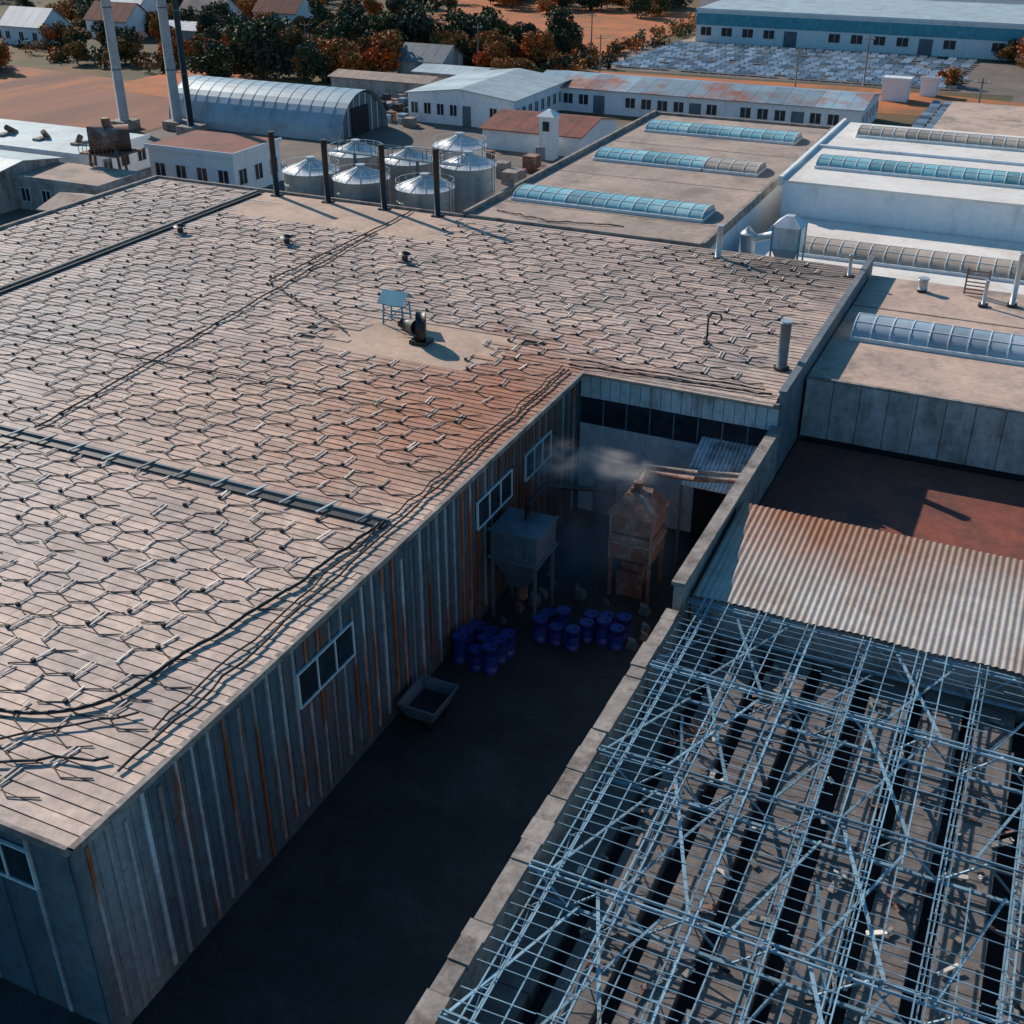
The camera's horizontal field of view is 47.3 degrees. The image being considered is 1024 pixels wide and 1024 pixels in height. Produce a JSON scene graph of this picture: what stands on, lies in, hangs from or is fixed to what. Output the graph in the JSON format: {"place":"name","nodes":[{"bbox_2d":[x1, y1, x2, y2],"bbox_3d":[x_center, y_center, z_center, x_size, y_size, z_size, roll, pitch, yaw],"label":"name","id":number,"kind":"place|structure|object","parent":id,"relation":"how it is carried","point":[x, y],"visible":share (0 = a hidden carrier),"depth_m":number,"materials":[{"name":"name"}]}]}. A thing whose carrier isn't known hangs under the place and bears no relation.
{"place":"outdoors","nodes":[
{"label":"outdoors","id":0,"kind":"place"},
{"bbox_2d":[0,64,169,133],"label":"ploughed field","id":1,"kind":"structure","parent":0,"point":[27,94],"depth_m":186.12,"materials":[{"name":"soil"}]},
{"bbox_2d":[101,0,140,129],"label":"industrial chimney","id":2,"kind":"object","parent":1,"relation":"on","point":[119,89],"visible":0.84,"depth_m":162.79,"materials":[{"name":"concrete"}]},
{"bbox_2d":[85,5,153,37],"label":"walls","id":3,"kind":"structure","parent":0,"point":[136,19],"depth_m":248.28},
{"bbox_2d":[83,1,147,22],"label":"roof","id":4,"kind":"structure","parent":3,"relation":"on","point":[122,12],"depth_m":247.52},
{"bbox_2d":[148,143,281,187],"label":"walls","id":5,"kind":"structure","parent":0,"point":[192,162],"depth_m":134.45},
{"bbox_2d":[144,130,281,157],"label":"roof","id":6,"kind":"structure","parent":5,"relation":"on","point":[219,144],"depth_m":135.97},
{"bbox_2d":[154,156,278,185],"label":"windows and doors","id":7,"kind":"structure","parent":5,"relation":"attached to","point":[201,172],"depth_m":134.57,"materials":[{"name":"black glass"}]},
{"bbox_2d":[103,69,330,97],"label":"grass field","id":8,"kind":"structure","parent":0,"point":[155,85],"depth_m":200.82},
{"bbox_2d":[185,37,233,77],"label":"dark tree","id":9,"kind":"object","parent":8,"relation":"on","point":[210,63],"visible":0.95,"depth_m":200.22,"materials":[{"name":"green plant"}]},
{"bbox_2d":[230,12,295,79],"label":"dark tree","id":10,"kind":"object","parent":8,"relation":"on","point":[262,47],"visible":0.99,"depth_m":199.57,"materials":[{"name":"green plant"}]},
{"bbox_2d":[0,100,630,225],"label":"yard pavement","id":11,"kind":"structure","parent":0,"point":[421,134],"depth_m":159.44,"materials":[{"name":"concrete"}]},
{"bbox_2d":[0,150,62,213],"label":"grey shed","id":12,"kind":"structure","parent":11,"relation":"on","point":[13,162],"depth_m":128.24,"materials":[{"name":"metal"}]},
{"bbox_2d":[36,192,92,211],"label":"roof","id":13,"kind":"structure","parent":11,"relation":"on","point":[59,199],"depth_m":117.55,"materials":[{"name":"concrete"}]},
{"bbox_2d":[10,161,145,211],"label":"yard shed","id":14,"kind":"structure","parent":11,"relation":"on","point":[36,188],"depth_m":127.14,"materials":[{"name":"concrete"}]},
{"bbox_2d":[77,117,142,169],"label":"elevated tank","id":15,"kind":"object","parent":11,"relation":"on","point":[106,139],"visible":0.89,"depth_m":130.02,"materials":[{"name":"metal"}]},
{"bbox_2d":[156,0,186,130],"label":"industrial chimney","id":16,"kind":"object","parent":11,"relation":"on","point":[177,119],"visible":0.87,"depth_m":162.53,"materials":[{"name":"concrete"}]},
{"bbox_2d":[172,0,206,134],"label":"industrial chimney","id":17,"kind":"object","parent":11,"relation":"on","point":[190,125],"visible":0.84,"depth_m":160.06,"materials":[{"name":"black metal"}]},
{"bbox_2d":[169,75,387,142],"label":"arched hangar","id":18,"kind":"structure","parent":11,"relation":"on","point":[303,111],"depth_m":163.13,"materials":[{"name":"grey paint"}]},
{"bbox_2d":[282,156,339,196],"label":"grain silo","id":19,"kind":"object","parent":11,"relation":"on","point":[304,176],"visible":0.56,"depth_m":100.34,"materials":[{"name":"white paint"}]},
{"bbox_2d":[328,139,382,172],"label":"grain silo","id":20,"kind":"object","parent":11,"relation":"on","point":[344,159],"visible":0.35,"depth_m":104.60,"materials":[{"name":"white paint"}]},
{"bbox_2d":[332,163,390,204],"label":"grain silo","id":21,"kind":"object","parent":11,"relation":"on","point":[360,182],"visible":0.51,"depth_m":98.33,"materials":[{"name":"white paint"}]},
{"bbox_2d":[325,138,464,176],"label":"silo walkway","id":22,"kind":"structure","parent":11,"relation":"on","point":[405,158],"depth_m":100.67,"materials":[{"name":"grey paint"}]},
{"bbox_2d":[384,146,432,204],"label":"grain silo","id":23,"kind":"object","parent":11,"relation":"on","point":[399,168],"visible":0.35,"depth_m":102.41,"materials":[{"name":"white paint"}]},
{"bbox_2d":[395,172,454,212],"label":"grain silo","id":24,"kind":"object","parent":11,"relation":"on","point":[416,192],"visible":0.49,"depth_m":96.00,"materials":[{"name":"white paint"}]},
{"bbox_2d":[433,132,486,178],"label":"grain silo","id":25,"kind":"object","parent":11,"relation":"on","point":[460,141],"visible":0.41,"depth_m":106.43,"materials":[{"name":"white paint"}]},
{"bbox_2d":[382,92,550,184],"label":"pallet stacks","id":26,"kind":"object","parent":11,"relation":"on","point":[505,172],"visible":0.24,"depth_m":146.40,"materials":[{"name":"wood"}]},
{"bbox_2d":[440,150,496,213],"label":"grain silo","id":27,"kind":"object","parent":11,"relation":"on","point":[474,176],"visible":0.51,"depth_m":100.19,"materials":[{"name":"white paint"}]},
{"bbox_2d":[408,82,565,126],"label":"walls","id":28,"kind":"structure","parent":11,"relation":"on","point":[480,105],"depth_m":168.14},
{"bbox_2d":[411,91,560,126],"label":"windows and doors","id":29,"kind":"structure","parent":28,"relation":"attached to","point":[466,112],"depth_m":169.02,"materials":[{"name":"black glass"}]},
{"bbox_2d":[404,68,571,101],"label":"roof","id":30,"kind":"structure","parent":28,"relation":"on","point":[515,84],"depth_m":172.96,"materials":[{"name":"metal"}]},
{"bbox_2d":[537,109,561,160],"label":"transformer tower","id":31,"kind":"structure","parent":11,"relation":"on","point":[548,129],"depth_m":148.07,"materials":[{"name":"white paint"}]},
{"bbox_2d":[462,110,834,251],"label":"skylight hall","id":32,"kind":"structure","parent":11,"relation":"on","point":[740,203],"depth_m":102.47,"materials":[{"name":"brown concrete"}]},
{"bbox_2d":[511,184,715,222],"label":"barrel skylight","id":33,"kind":"object","parent":32,"relation":"on","point":[630,204],"visible":1,"depth_m":94.63},
{"bbox_2d":[593,146,708,171],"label":"barrel skylight","id":34,"kind":"object","parent":32,"relation":"on","point":[652,158],"visible":0.95,"depth_m":108.62},
{"bbox_2d":[644,119,802,144],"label":"barrel skylight","id":35,"kind":"object","parent":32,"relation":"on","point":[727,132],"visible":1,"depth_m":118.98},
{"bbox_2d":[701,157,766,176],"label":"barrel skylight","id":36,"kind":"object","parent":32,"relation":"on","point":[739,167],"visible":1,"depth_m":105.75},
{"bbox_2d":[754,216,1023,294],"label":"white annex","id":37,"kind":"object","parent":11,"relation":"on","point":[929,241],"visible":0.2,"depth_m":92.17,"materials":[{"name":"paint"}]},
{"bbox_2d":[739,214,807,259],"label":"dust cyclone","id":38,"kind":"object","parent":37,"relation":"on","point":[786,235],"visible":0.84,"depth_m":84.93,"materials":[{"name":"white paint"}]},
{"bbox_2d":[799,235,1023,284],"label":"barrel skylight","id":39,"kind":"object","parent":37,"relation":"on","point":[936,262],"visible":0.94,"depth_m":87.00},
{"bbox_2d":[778,118,1023,243],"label":"white hall","id":40,"kind":"structure","parent":11,"relation":"on","point":[949,208],"depth_m":97.35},
{"bbox_2d":[814,154,1023,188],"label":"barrel skylight","id":41,"kind":"object","parent":40,"relation":"on","point":[978,176],"visible":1,"depth_m":99.02},
{"bbox_2d":[855,125,1023,151],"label":"barrel skylight","id":42,"kind":"object","parent":40,"relation":"on","point":[1005,143],"visible":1,"depth_m":110.69},
{"bbox_2d":[0,507,700,1023],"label":"yard pavement","id":43,"kind":"structure","parent":0,"point":[362,897],"depth_m":46.14,"materials":[{"name":"asphalt"}]},
{"bbox_2d":[397,674,458,745],"bbox_3d":[-3.984,8.967,52.092,1.930,1.325,3.430,13,32,22],"label":"tipping skip","id":44,"kind":"object","parent":43,"relation":"on","point":[425,698],"visible":1,"depth_m":52.54,"materials":[{"name":"grey paint"}]},
{"bbox_2d":[0,175,860,1023],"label":"factory hall","id":45,"kind":"structure","parent":43,"relation":"on","point":[262,489],"depth_m":56.54,"materials":[{"name":"brown metal"}]},
{"bbox_2d":[267,131,283,196],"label":"black flue","id":46,"kind":"object","parent":45,"relation":"on","point":[277,193],"visible":1,"depth_m":97.45,"materials":[{"name":"metal"}]},
{"bbox_2d":[0,430,551,1023],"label":"windows","id":47,"kind":"structure","parent":45,"relation":"in","point":[16,864],"depth_m":45.00,"materials":[{"name":"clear glass"}]},
{"bbox_2d":[320,139,334,203],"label":"black flue","id":48,"kind":"object","parent":45,"relation":"on","point":[328,200],"visible":1,"depth_m":95.63,"materials":[{"name":"metal"}]},
{"bbox_2d":[377,144,390,210],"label":"black flue","id":49,"kind":"object","parent":45,"relation":"on","point":[382,173],"visible":1,"depth_m":93.60,"materials":[{"name":"metal"}]},
{"bbox_2d":[377,289,433,346],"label":"roof exhaust fan","id":50,"kind":"object","parent":45,"relation":"on","point":[416,327],"visible":1,"depth_m":69.34,"materials":[{"name":"teal paint"}]},
{"bbox_2d":[431,148,443,217],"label":"black flue","id":51,"kind":"object","parent":45,"relation":"on","point":[436,182],"visible":1,"depth_m":91.78,"materials":[{"name":"metal"}]},
{"bbox_2d":[773,319,792,371],"bbox_3d":[15.067,-9.223,64.716,0.900,2.900,0.877,13,32,22],"label":"vent stack","id":52,"kind":"object","parent":45,"relation":"on","point":[780,365],"visible":1,"depth_m":64.50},
{"bbox_2d":[452,632,467,664],"bbox_3d":[-2.496,6.532,56.182,0.770,1.526,0.770,13,32,22],"label":"blue drum","id":53,"kind":"object","parent":43,"relation":"on","point":[460,648],"visible":1,"depth_m":55.93,"materials":[{"name":"plastic"}]},
{"bbox_2d":[482,642,497,674],"bbox_3d":[-1.041,6.933,55.475,0.770,1.519,0.770,13,32,22],"label":"blue drum","id":54,"kind":"object","parent":43,"relation":"on","point":[490,657],"visible":1,"depth_m":55.22,"materials":[{"name":"plastic"}]},
{"bbox_2d":[532,614,547,643],"bbox_3d":[1.376,5.748,57.768,0.770,1.340,0.770,13,32,22],"label":"blue drum","id":55,"kind":"object","parent":43,"relation":"on","point":[539,630],"visible":1,"depth_m":57.52,"materials":[{"name":"plastic"}]},
{"bbox_2d":[487,483,606,617],"bbox_3d":[1.674,1.733,59.860,3.125,6.312,6.582,22,36,33],"label":"storage hopper","id":56,"kind":"object","parent":43,"relation":"on","point":[523,544],"visible":0.98,"depth_m":57.76,"materials":[{"name":"grey paint"}]},
{"bbox_2d":[564,624,580,651],"bbox_3d":[2.962,6.146,57.215,0.770,1.187,0.770,13,32,22],"label":"blue drum","id":57,"kind":"object","parent":43,"relation":"on","point":[572,637],"visible":1,"depth_m":56.97,"materials":[{"name":"plastic"}]},
{"bbox_2d":[499,571,650,650],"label":"scrap sacks","id":58,"kind":"object","parent":43,"relation":"on","point":[580,593],"visible":0.93,"depth_m":60.09,"materials":[{"name":"grey paint"}]},
{"bbox_2d":[595,615,611,645],"bbox_3d":[4.519,5.822,57.537,0.770,1.437,0.770,13,32,22],"label":"blue drum","id":59,"kind":"object","parent":43,"relation":"on","point":[602,628],"visible":0.94,"depth_m":57.28,"materials":[{"name":"plastic"}]},
{"bbox_2d":[608,623,624,650],"bbox_3d":[5.121,6.107,57.223,0.770,1.246,0.770,13,32,22],"label":"blue drum","id":60,"kind":"object","parent":43,"relation":"on","point":[616,636],"visible":1,"depth_m":56.98,"materials":[{"name":"plastic"}]},
{"bbox_2d":[607,463,740,603],"bbox_3d":[8.527,1.202,60.630,6.172,6.484,4.459,13,32,22],"label":"rusty filter unit","id":61,"kind":"object","parent":43,"relation":"on","point":[637,511],"visible":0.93,"depth_m":59.74,"materials":[{"name":"metal"}]},
{"bbox_2d":[405,597,1023,1023],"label":"unroofed hall","id":62,"kind":"structure","parent":43,"relation":"on","point":[741,829],"depth_m":38.36,"materials":[{"name":"metal"}]},
{"bbox_2d":[674,436,756,562],"bbox_3d":[11.251,-0.322,63.531,3.560,6.300,3.400,13,32,22],"label":"lean to awning","id":63,"kind":"object","parent":43,"relation":"on","point":[727,448],"visible":0.75,"depth_m":62.64,"materials":[{"name":"grey paint"}]},
{"bbox_2d":[671,425,782,641],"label":"alley wall","id":64,"kind":"structure","parent":43,"relation":"on","point":[754,481],"depth_m":53.99,"materials":[{"name":"concrete"}]},
{"bbox_2d":[775,254,874,477],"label":"parapet wall","id":65,"kind":"structure","parent":43,"relation":"on","point":[792,394],"depth_m":65.96,"materials":[{"name":"concrete"}]},
{"bbox_2d":[690,502,1023,723],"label":"corrugated shed","id":66,"kind":"structure","parent":43,"relation":"on","point":[961,605],"depth_m":49.38,"materials":[{"name":"metal"}]},
{"bbox_2d":[327,69,445,97],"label":"storage shed","id":67,"kind":"structure","parent":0,"point":[379,84],"depth_m":188.36,"materials":[{"name":"concrete"}]},
{"bbox_2d":[394,42,465,74],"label":"field barn","id":68,"kind":"structure","parent":0,"point":[414,55],"depth_m":203.72,"materials":[{"name":"metal"}]},
{"bbox_2d":[411,63,498,78],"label":"open shed","id":69,"kind":"structure","parent":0,"point":[439,70],"depth_m":194.47,"materials":[{"name":"metal"}]},
{"bbox_2d":[0,0,1021,133],"bbox_3d":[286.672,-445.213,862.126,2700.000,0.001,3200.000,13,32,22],"label":"ground","id":70,"kind":"structure","parent":0,"point":[36,60],"depth_m":216.38,"materials":[{"name":"soil"}]},
{"bbox_2d":[0,10,69,45],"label":"walls","id":71,"kind":"structure","parent":70,"relation":"on","point":[53,16],"depth_m":239.29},
{"bbox_2d":[0,6,70,28],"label":"roof","id":72,"kind":"structure","parent":71,"relation":"on","point":[25,17],"depth_m":239.10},
{"bbox_2d":[0,139,150,170],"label":"walls","id":73,"kind":"structure","parent":70,"relation":"on","point":[135,165],"depth_m":142.71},
{"bbox_2d":[0,119,149,157],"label":"roof","id":74,"kind":"structure","parent":73,"relation":"on","point":[60,140],"depth_m":143.11,"materials":[{"name":"metal"}]},
{"bbox_2d":[61,40,91,63],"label":"ochre tree","id":75,"kind":"object","parent":70,"relation":"on","point":[76,50],"visible":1,"depth_m":216.94,"materials":[{"name":"brown plant"}]},
{"bbox_2d":[61,25,92,46],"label":"ochre tree","id":76,"kind":"object","parent":70,"relation":"on","point":[72,34],"visible":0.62,"depth_m":226.02,"materials":[{"name":"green plant"}]},
{"bbox_2d":[99,26,141,63],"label":"green tree","id":77,"kind":"object","parent":70,"relation":"on","point":[126,44],"visible":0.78,"depth_m":217.70,"materials":[{"name":"green plant"}]},
{"bbox_2d":[197,4,227,33],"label":"dark tree","id":78,"kind":"object","parent":70,"relation":"on","point":[206,18],"visible":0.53,"depth_m":239.11,"materials":[{"name":"green plant"}]},
{"bbox_2d":[224,10,272,74],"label":"dark tree","id":79,"kind":"object","parent":70,"relation":"on","point":[236,51],"visible":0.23,"depth_m":205.08,"materials":[{"name":"green plant"}]},
{"bbox_2d":[254,0,314,30],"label":"walls","id":80,"kind":"structure","parent":70,"relation":"on","point":[303,10],"depth_m":259.57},
{"bbox_2d":[251,0,309,14],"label":"roof","id":81,"kind":"structure","parent":80,"relation":"on","point":[290,7],"depth_m":259.76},
{"bbox_2d":[290,39,331,81],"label":"green tree","id":82,"kind":"object","parent":70,"relation":"on","point":[306,60],"visible":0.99,"depth_m":199.12,"materials":[{"name":"green plant"}]},
{"bbox_2d":[305,0,336,35],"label":"dark tree","id":83,"kind":"object","parent":70,"relation":"on","point":[320,14],"visible":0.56,"depth_m":246.65,"materials":[{"name":"green plant"}]},
{"bbox_2d":[307,37,344,77],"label":"autumn tree","id":84,"kind":"object","parent":70,"relation":"on","point":[329,46],"visible":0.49,"depth_m":201.44,"materials":[{"name":"orange plant"}]},
{"bbox_2d":[0,12,696,83],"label":"hedge bushes","id":85,"kind":"object","parent":70,"relation":"on","point":[615,48],"visible":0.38,"depth_m":221.28,"materials":[{"name":"orange plant"}]},
{"bbox_2d":[337,48,370,70],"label":"autumn tree","id":86,"kind":"object","parent":70,"relation":"on","point":[350,59],"visible":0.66,"depth_m":199.07,"materials":[{"name":"orange plant"}]},
{"bbox_2d":[363,29,402,71],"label":"autumn tree","id":87,"kind":"object","parent":70,"relation":"on","point":[382,52],"visible":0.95,"depth_m":204.33,"materials":[{"name":"orange plant"}]},
{"bbox_2d":[362,10,407,64],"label":"green tree","id":88,"kind":"object","parent":70,"relation":"on","point":[384,22],"visible":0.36,"depth_m":215.38,"materials":[{"name":"green plant"}]},
{"bbox_2d":[400,0,454,43],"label":"dark tree","id":89,"kind":"object","parent":70,"relation":"on","point":[417,22],"visible":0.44,"depth_m":216.74,"materials":[{"name":"green plant"}]},
{"bbox_2d":[440,6,492,36],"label":"dark tree","id":90,"kind":"object","parent":70,"relation":"on","point":[466,22],"visible":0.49,"depth_m":220.15,"materials":[{"name":"green plant"}]},
{"bbox_2d":[471,40,507,67],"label":"autumn tree","id":91,"kind":"object","parent":70,"relation":"on","point":[489,54],"visible":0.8,"depth_m":207.74,"materials":[{"name":"orange plant"}]},
{"bbox_2d":[519,31,554,64],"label":"autumn tree","id":92,"kind":"object","parent":70,"relation":"on","point":[534,52],"visible":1,"depth_m":214.10,"materials":[{"name":"orange plant"}]},
{"bbox_2d":[543,70,881,125],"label":"long workshop","id":93,"kind":"structure","parent":70,"relation":"on","point":[617,94],"depth_m":170.69,"materials":[{"name":"white paint"}]},
{"bbox_2d":[563,92,878,125],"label":"windows and doors","id":94,"kind":"structure","parent":93,"relation":"in","point":[583,99],"depth_m":169.94,"materials":[{"name":"black glass"}]},
{"bbox_2d":[583,70,1023,116],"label":"grass strip","id":95,"kind":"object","parent":70,"relation":"on","point":[915,104],"depth_m":187.66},
{"bbox_2d":[880,75,914,101],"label":"site cabin","id":96,"kind":"object","parent":95,"relation":"on","point":[896,88],"visible":1,"depth_m":184.61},
{"bbox_2d":[911,100,951,128],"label":"solar panel array","id":97,"kind":"object","parent":70,"relation":"on","point":[927,114],"visible":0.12,"depth_m":173.29,"materials":[{"name":"grey paint"}]},
{"bbox_2d":[478,109,619,156],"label":"red roof building","id":98,"kind":"structure","parent":0,"point":[510,130],"depth_m":153.69,"materials":[{"name":"paint"}]},
{"bbox_2d":[431,0,696,66],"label":"orange grass field","id":99,"kind":"structure","parent":0,"point":[611,24],"depth_m":278.33,"materials":[{"name":"soil"}]},
{"bbox_2d":[544,4,583,52],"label":"green tree","id":100,"kind":"object","parent":99,"relation":"on","point":[559,20],"visible":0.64,"depth_m":226.63,"materials":[{"name":"green plant"}]},
{"bbox_2d":[601,42,1023,102],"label":"gravel field","id":101,"kind":"structure","parent":0,"point":[1005,79],"depth_m":207.36,"materials":[{"name":"gravel"}]},
{"bbox_2d":[611,41,976,89],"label":"solar panel array","id":102,"kind":"object","parent":101,"relation":"on","point":[746,55],"visible":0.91,"depth_m":217.15,"materials":[{"name":"grey paint"}]},
{"bbox_2d":[695,0,1023,60],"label":"teal warehouse","id":103,"kind":"structure","parent":0,"point":[953,29],"depth_m":234.41,"materials":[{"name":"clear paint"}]},
{"bbox_2d":[696,13,1023,55],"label":"windows and doors","id":104,"kind":"structure","parent":103,"relation":"in","point":[902,29],"depth_m":231.04,"materials":[{"name":"black glass"}]},
{"bbox_2d":[759,440,1023,560],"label":"link building","id":105,"kind":"structure","parent":0,"point":[957,508],"depth_m":60.98,"materials":[{"name":"concrete"}]},
{"bbox_2d":[799,275,1023,481],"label":"hall","id":106,"kind":"structure","parent":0,"point":[951,412],"depth_m":65.12,"materials":[{"name":"concrete"}]},
{"bbox_2d":[849,312,1023,365],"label":"barrel skylight","id":107,"kind":"object","parent":106,"relation":"on","point":[974,343],"visible":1,"depth_m":68.87},
{"bbox_2d":[932,101,1023,135],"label":"brown hall","id":108,"kind":"structure","parent":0,"point":[984,118],"depth_m":133.20,"materials":[{"name":"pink concrete"}]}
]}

